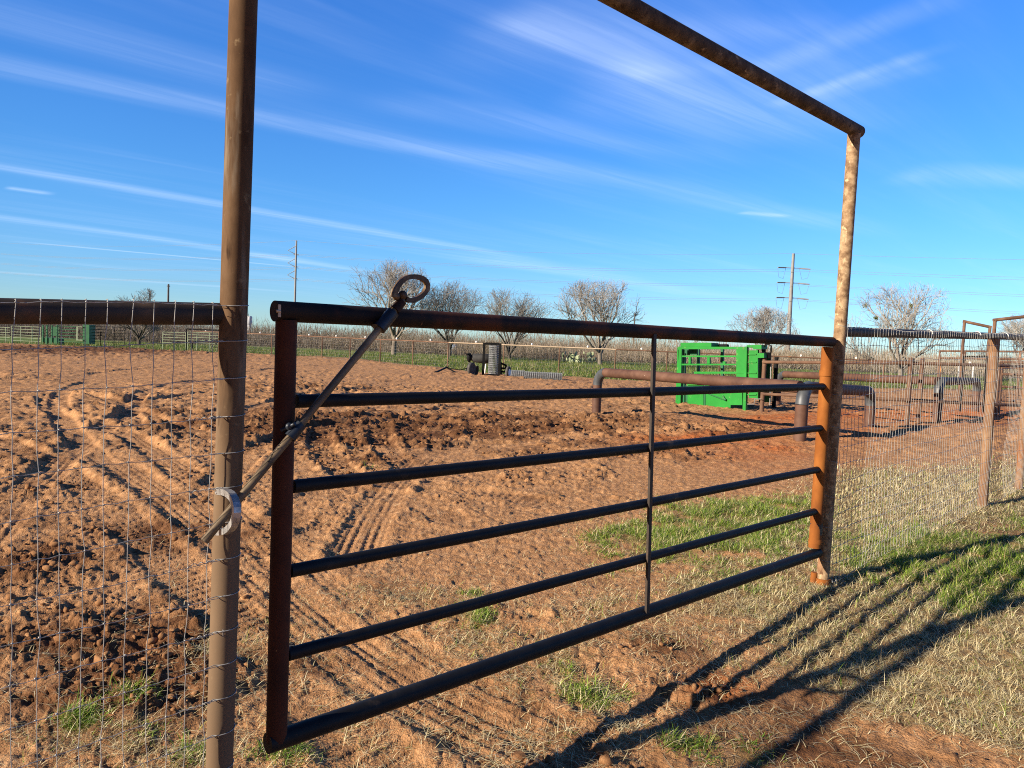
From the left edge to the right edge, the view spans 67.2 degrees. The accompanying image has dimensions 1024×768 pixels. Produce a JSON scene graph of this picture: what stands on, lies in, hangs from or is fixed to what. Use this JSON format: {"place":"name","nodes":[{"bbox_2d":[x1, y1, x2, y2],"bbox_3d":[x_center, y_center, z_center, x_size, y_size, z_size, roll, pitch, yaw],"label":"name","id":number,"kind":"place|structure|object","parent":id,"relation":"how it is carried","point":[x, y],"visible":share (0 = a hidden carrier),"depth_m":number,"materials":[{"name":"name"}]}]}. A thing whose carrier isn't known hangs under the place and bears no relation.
{"place":"outdoors","nodes":[
{"label":"outdoors","id":0,"kind":"place"},
{"bbox_2d":[247,314,251,329],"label":"water tower","id":1,"kind":"structure","parent":0,"point":[249,320],"depth_m":378.14,"materials":[{"name":"white metal"}]},
{"bbox_2d":[0,340,1021,389],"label":"pasture grass","id":2,"kind":"structure","parent":0,"point":[393,358],"depth_m":53.33,"materials":[{"name":"green plant"}]},
{"bbox_2d":[0,333,1023,767],"bbox_3d":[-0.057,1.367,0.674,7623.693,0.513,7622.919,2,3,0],"label":"ground","id":3,"kind":"structure","parent":0,"point":[342,525],"depth_m":5.01,"materials":[{"name":"soil"}]},
{"bbox_2d":[0,327,9,340],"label":"livestock panel","id":4,"kind":"object","parent":3,"relation":"on","point":[5,332],"visible":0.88,"depth_m":54.95,"materials":[{"name":"grey metal"}]},
{"bbox_2d":[11,326,40,343],"bbox_3d":[-34.351,-3.429,54.472,2.099,1.300,0.048,2,3,0],"label":"livestock panel","id":5,"kind":"object","parent":3,"relation":"on","point":[32,335],"visible":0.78,"depth_m":54.46,"materials":[{"name":"grey metal"}]},
{"bbox_2d":[42,325,94,344],"bbox_3d":[-31.276,-3.483,54.362,3.283,1.515,1.000,2,3,0],"label":"squeeze chute","id":6,"kind":"object","parent":3,"relation":"on","point":[89,336],"visible":0.93,"depth_m":53.97,"materials":[{"name":"green paint"}]},
{"bbox_2d":[58,326,84,343],"bbox_3d":[-30.848,-3.326,53.969,1.870,1.443,0.048,2,3,0],"label":"livestock panel","id":7,"kind":"object","parent":3,"relation":"on","point":[70,335],"visible":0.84,"depth_m":53.95,"materials":[{"name":"grey metal"}]},
{"bbox_2d":[93,326,124,345],"bbox_3d":[-28.659,-3.304,54.466,2.593,1.528,0.048,2,3,0],"label":"livestock panel","id":8,"kind":"object","parent":3,"relation":"on","point":[100,329],"visible":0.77,"depth_m":54.44,"materials":[{"name":"grey metal"}]},
{"bbox_2d":[0,298,248,767],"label":"wire fence","id":9,"kind":"object","parent":3,"relation":"on","point":[13,311],"visible":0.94,"depth_m":1.97,"materials":[{"name":"grey metal"}]},
{"bbox_2d":[117,289,164,343],"bbox_3d":[-30.081,-5.396,61.774,4.251,4.906,4.398,2,3,0],"label":"bare tree","id":10,"kind":"object","parent":3,"relation":"on","point":[136,334],"visible":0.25,"depth_m":61.93,"materials":[{"name":"brown plant"}]},
{"bbox_2d":[167,284,169,301],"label":"utility pole","id":11,"kind":"object","parent":3,"relation":"on","point":[168,293],"visible":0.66,"depth_m":149.31,"materials":[{"name":"grey wood"}]},
{"bbox_2d":[162,332,185,349],"bbox_3d":[-23.231,-2.897,52.974,1.630,1.332,0.048,2,3,0],"label":"livestock panel","id":12,"kind":"object","parent":3,"relation":"on","point":[174,339],"visible":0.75,"depth_m":52.95,"materials":[{"name":"grey metal"}]},
{"bbox_2d":[185,328,218,350],"bbox_3d":[-20.549,-2.776,51.822,2.974,1.840,0.079,3,3,6],"label":"gate frame","id":13,"kind":"object","parent":3,"relation":"on","point":[196,329],"visible":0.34,"depth_m":51.87,"materials":[{"name":"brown metal"}]},
{"bbox_2d":[187,332,217,351],"bbox_3d":[-21.238,-2.849,52.971,2.179,1.404,0.048,2,3,0],"label":"livestock panel","id":14,"kind":"object","parent":3,"relation":"on","point":[209,335],"visible":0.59,"depth_m":52.94,"materials":[{"name":"grey metal"}]},
{"bbox_2d":[288,240,298,301],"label":"transmission pole","id":15,"kind":"object","parent":3,"relation":"on","point":[295,254],"visible":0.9,"depth_m":298.00,"materials":[{"name":"grey metal"}]},
{"bbox_2d":[5,263,1023,294],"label":"power line","id":16,"kind":"object","parent":15,"relation":"attached to","point":[598,282],"visible":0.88,"depth_m":265.72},
{"bbox_2d":[192,330,448,366],"bbox_3d":[-12.619,-2.191,47.425,23.630,1.810,0.920,5,4,36],"label":"wire fence","id":17,"kind":"object","parent":3,"relation":"on","point":[350,338],"visible":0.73,"depth_m":45.08,"materials":[{"name":"grey metal"}]},
{"bbox_2d":[340,257,434,354],"bbox_3d":[-10.588,-6.553,65.533,8.598,8.458,9.157,2,3,0],"label":"bare tree","id":18,"kind":"object","parent":3,"relation":"on","point":[412,287],"visible":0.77,"depth_m":64.78,"materials":[{"name":"grey plant"}]},
{"bbox_2d":[434,366,455,372],"bbox_3d":[-2.783,-0.611,34.739,0.942,0.276,2.173,3,3,10],"label":"bent bar","id":19,"kind":"object","parent":3,"relation":"on","point":[445,368],"visible":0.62,"depth_m":34.84,"materials":[{"name":"black paint"}]},
{"bbox_2d":[417,279,487,355],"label":"bare tree","id":20,"kind":"object","parent":3,"relation":"on","point":[444,304],"visible":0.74,"depth_m":65.02,"materials":[{"name":"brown plant"}]},
{"bbox_2d":[0,407,912,767],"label":"dirt clods","id":21,"kind":"object","parent":3,"relation":"on","point":[606,759],"visible":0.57,"depth_m":4.17,"materials":[{"name":"brown soil"}]},
{"bbox_2d":[448,353,510,375],"bbox_3d":[-1.421,-0.814,33.657,2.810,1.075,1.973,2,3,0],"label":"roping dummy","id":22,"kind":"object","parent":3,"relation":"on","point":[472,368],"visible":0.8,"depth_m":34.20,"materials":[{"name":"black paint"}]},
{"bbox_2d":[482,342,501,375],"bbox_3d":[-0.874,-1.024,33.097,0.798,1.508,0.100,2,3,0],"label":"standing frame","id":23,"kind":"object","parent":3,"relation":"on","point":[483,359],"visible":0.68,"depth_m":33.05,"materials":[{"name":"black paint"}]},
{"bbox_2d":[488,345,498,373],"bbox_3d":[-0.788,-1.052,33.950,0.497,1.395,0.504,2,3,0],"label":"wire roll","id":24,"kind":"object","parent":3,"relation":"on","point":[493,351],"visible":0.77,"depth_m":33.81,"materials":[{"name":"grey metal"}]},
{"bbox_2d":[0,316,1023,377],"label":"brush thicket","id":25,"kind":"object","parent":3,"relation":"on","point":[621,355],"visible":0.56,"depth_m":81.84,"materials":[{"name":"brown plant"}]},
{"bbox_2d":[511,370,523,376],"bbox_3d":[0.239,-0.408,32.543,0.583,0.354,0.374,2,3,0],"label":"wire roll","id":26,"kind":"object","parent":3,"relation":"on","point":[516,373],"visible":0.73,"depth_m":32.44,"materials":[{"name":"grey metal"}]},
{"bbox_2d":[483,286,563,360],"bbox_3d":[0.863,-4.881,63.131,7.831,6.365,6.617,1,4,-32],"label":"bare tree","id":27,"kind":"object","parent":3,"relation":"on","point":[522,311],"visible":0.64,"depth_m":63.28,"materials":[{"name":"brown plant"}]},
{"bbox_2d":[448,341,615,372],"bbox_3d":[1.018,-1.223,40.090,8.734,1.810,0.100,2,3,1],"label":"wire fence","id":28,"kind":"object","parent":3,"relation":"on","point":[558,363],"visible":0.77,"depth_m":40.04,"materials":[{"name":"brown metal"}]},
{"bbox_2d":[43,445,1023,767],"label":"green grass","id":29,"kind":"structure","parent":3,"relation":"on","point":[899,565],"depth_m":5.21,"materials":[{"name":"green plant"}]},
{"bbox_2d":[206,0,864,767],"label":"gateway arch","id":30,"kind":"structure","parent":3,"relation":"on","point":[238,150],"depth_m":2.17,"materials":[{"name":"paint"}]},
{"bbox_2d":[263,300,836,753],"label":"pipe gate","id":31,"kind":"structure","parent":30,"relation":"attached to","point":[281,732],"depth_m":2.79,"materials":[{"name":"metal"}]},
{"bbox_2d":[201,274,429,543],"bbox_3d":[-0.557,0.039,2.304,0.730,0.786,0.032,-1,4,-43],"label":"latch rod","id":32,"kind":"object","parent":31,"relation":"attached to","point":[401,298],"visible":0.99,"depth_m":2.30,"materials":[{"name":"metal"}]},
{"bbox_2d":[524,371,561,379],"bbox_3d":[1.275,-0.317,31.666,1.572,0.354,0.376,2,3,0],"label":"wire roll","id":33,"kind":"object","parent":3,"relation":"on","point":[546,375],"visible":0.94,"depth_m":31.55,"materials":[{"name":"grey metal"}]},
{"bbox_2d":[562,351,576,361],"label":"prickly pear","id":34,"kind":"object","parent":3,"relation":"on","point":[567,358],"visible":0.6,"depth_m":67.25,"materials":[{"name":"green plant"}]},
{"bbox_2d":[569,354,582,363],"bbox_3d":[5.266,-2.045,62.995,1.146,0.807,0.603,3,3,19],"label":"prickly pear","id":35,"kind":"object","parent":3,"relation":"on","point":[577,359],"visible":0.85,"depth_m":63.06,"materials":[{"name":"green plant"}]},
{"bbox_2d":[583,352,595,360],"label":"prickly pear","id":36,"kind":"object","parent":3,"relation":"on","point":[590,354],"visible":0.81,"depth_m":75.47,"materials":[{"name":"green plant"}]},
{"bbox_2d":[549,276,648,364],"bbox_3d":[7.071,-5.103,61.890,8.628,7.476,8.092,2,3,0],"label":"bare tree","id":37,"kind":"object","parent":3,"relation":"on","point":[597,305],"visible":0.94,"depth_m":60.63,"materials":[{"name":"grey plant"}]},
{"bbox_2d":[675,343,771,410],"bbox_3d":[5.245,-0.210,19.422,0.970,1.748,3.132,0,4,-39],"label":"squeeze chute","id":38,"kind":"object","parent":3,"relation":"on","point":[744,356],"visible":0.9,"depth_m":18.79,"materials":[{"name":"green paint"}]},
{"bbox_2d":[592,368,874,441],"bbox_3d":[3.588,0.473,14.330,4.975,1.414,3.961,5,4,39],"label":"pipe guard rail","id":39,"kind":"object","parent":3,"relation":"on","point":[801,408],"visible":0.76,"depth_m":13.21,"materials":[{"name":"metal"}]},
{"bbox_2d":[726,304,801,349],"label":"bare tree","id":40,"kind":"object","parent":3,"relation":"on","point":[766,317],"visible":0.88,"depth_m":108.72,"materials":[{"name":"grey plant"}]},
{"bbox_2d":[776,253,809,352],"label":"transmission pole","id":41,"kind":"object","parent":3,"relation":"on","point":[790,297],"visible":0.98,"depth_m":248.11,"materials":[{"name":"grey metal"}]},
{"bbox_2d":[15,254,998,276],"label":"power line","id":42,"kind":"object","parent":41,"relation":"attached to","point":[599,268],"visible":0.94,"depth_m":256.63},
{"bbox_2d":[4,254,1011,279],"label":"power line","id":43,"kind":"object","parent":41,"relation":"attached to","point":[607,270],"visible":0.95,"depth_m":254.85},
{"bbox_2d":[6,272,1013,311],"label":"power line","id":44,"kind":"object","parent":41,"relation":"attached to","point":[549,294],"visible":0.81,"depth_m":261.61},
{"bbox_2d":[6,273,1014,313],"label":"power line","id":45,"kind":"object","parent":41,"relation":"attached to","point":[510,294],"visible":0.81,"depth_m":274.37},
{"bbox_2d":[4,264,1023,296],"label":"power line","id":46,"kind":"object","parent":41,"relation":"attached to","point":[520,281],"visible":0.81,"depth_m":273.33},
{"bbox_2d":[14,240,1021,259],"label":"power line","id":47,"kind":"object","parent":41,"relation":"attached to","point":[581,253],"visible":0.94,"depth_m":271.20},
{"bbox_2d":[616,348,1021,390],"bbox_3d":[19.691,-0.323,37.944,29.010,1.810,0.177,3,3,8],"label":"wire fence","id":48,"kind":"object","parent":3,"relation":"on","point":[719,354],"visible":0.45,"depth_m":38.76,"materials":[{"name":"metal"}]},
{"bbox_2d":[776,371,980,422],"bbox_3d":[8.955,0.381,19.893,4.725,1.449,5.186,5,4,39],"label":"pipe guard rail","id":49,"kind":"object","parent":3,"relation":"on","point":[782,375],"visible":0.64,"depth_m":18.16,"materials":[{"name":"brown metal"}]},
{"bbox_2d":[759,357,1023,424],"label":"pipe lane fence","id":50,"kind":"object","parent":3,"relation":"on","point":[776,362],"visible":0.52,"depth_m":16.24,"materials":[{"name":"brown metal"}]},
{"bbox_2d":[831,281,958,374],"bbox_3d":[28.717,-4.050,57.820,8.647,7.653,8.711,1,3,-23],"label":"bare tree","id":51,"kind":"object","parent":3,"relation":"on","point":[913,314],"visible":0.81,"depth_m":57.73,"materials":[{"name":"grey plant"}]},
{"bbox_2d":[822,325,1023,582],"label":"wire fence","id":52,"kind":"object","parent":3,"relation":"on","point":[990,394],"visible":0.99,"depth_m":6.19,"materials":[{"name":"grey metal"}]},
{"bbox_2d":[959,356,987,411],"bbox_3d":[12.485,0.211,20.863,0.579,1.980,0.043,5,4,34],"label":"hoop frame","id":53,"kind":"object","parent":3,"relation":"on","point":[984,381],"visible":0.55,"depth_m":20.72,"materials":[{"name":"black paint"}]},
{"bbox_2d":[957,320,991,400],"bbox_3d":[16.093,-0.596,26.820,0.897,3.250,0.099,4,3,23],"label":"pipe gateway","id":54,"kind":"object","parent":3,"relation":"on","point":[964,322],"visible":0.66,"depth_m":26.87,"materials":[{"name":"metal"}]},
{"bbox_2d":[937,350,1023,398],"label":"pipe pen fence","id":55,"kind":"object","parent":3,"relation":"on","point":[1018,379],"visible":0.49,"depth_m":32.01,"materials":[{"name":"brown metal"}]},
{"bbox_2d":[975,312,1023,380],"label":"bare tree","id":56,"kind":"object","parent":3,"relation":"on","point":[1014,327],"visible":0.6,"depth_m":60.67,"materials":[{"name":"grey plant"}]},
{"bbox_2d":[992,315,1023,332],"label":"pipe gateway","id":57,"kind":"object","parent":3,"relation":"on","point":[994,320],"visible":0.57,"depth_m":24.82,"materials":[{"name":"brown metal"}]},
{"bbox_2d":[998,361,1023,413],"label":"pipe pen fence","id":58,"kind":"object","parent":3,"relation":"on","point":[1010,374],"visible":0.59,"depth_m":19.23,"materials":[{"name":"metal"}]},
{"bbox_2d":[0,0,1023,360],"label":"sky","id":59,"kind":"structure","parent":0,"point":[563,130],"materials":[{"name":"blue"}]},
{"bbox_2d":[0,450,1023,767],"bbox_3d":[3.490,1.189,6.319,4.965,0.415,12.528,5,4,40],"label":"dry grass","id":60,"kind":"structure","parent":0,"point":[937,488],"depth_m":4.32,"materials":[{"name":"beige plant"}]}
]}

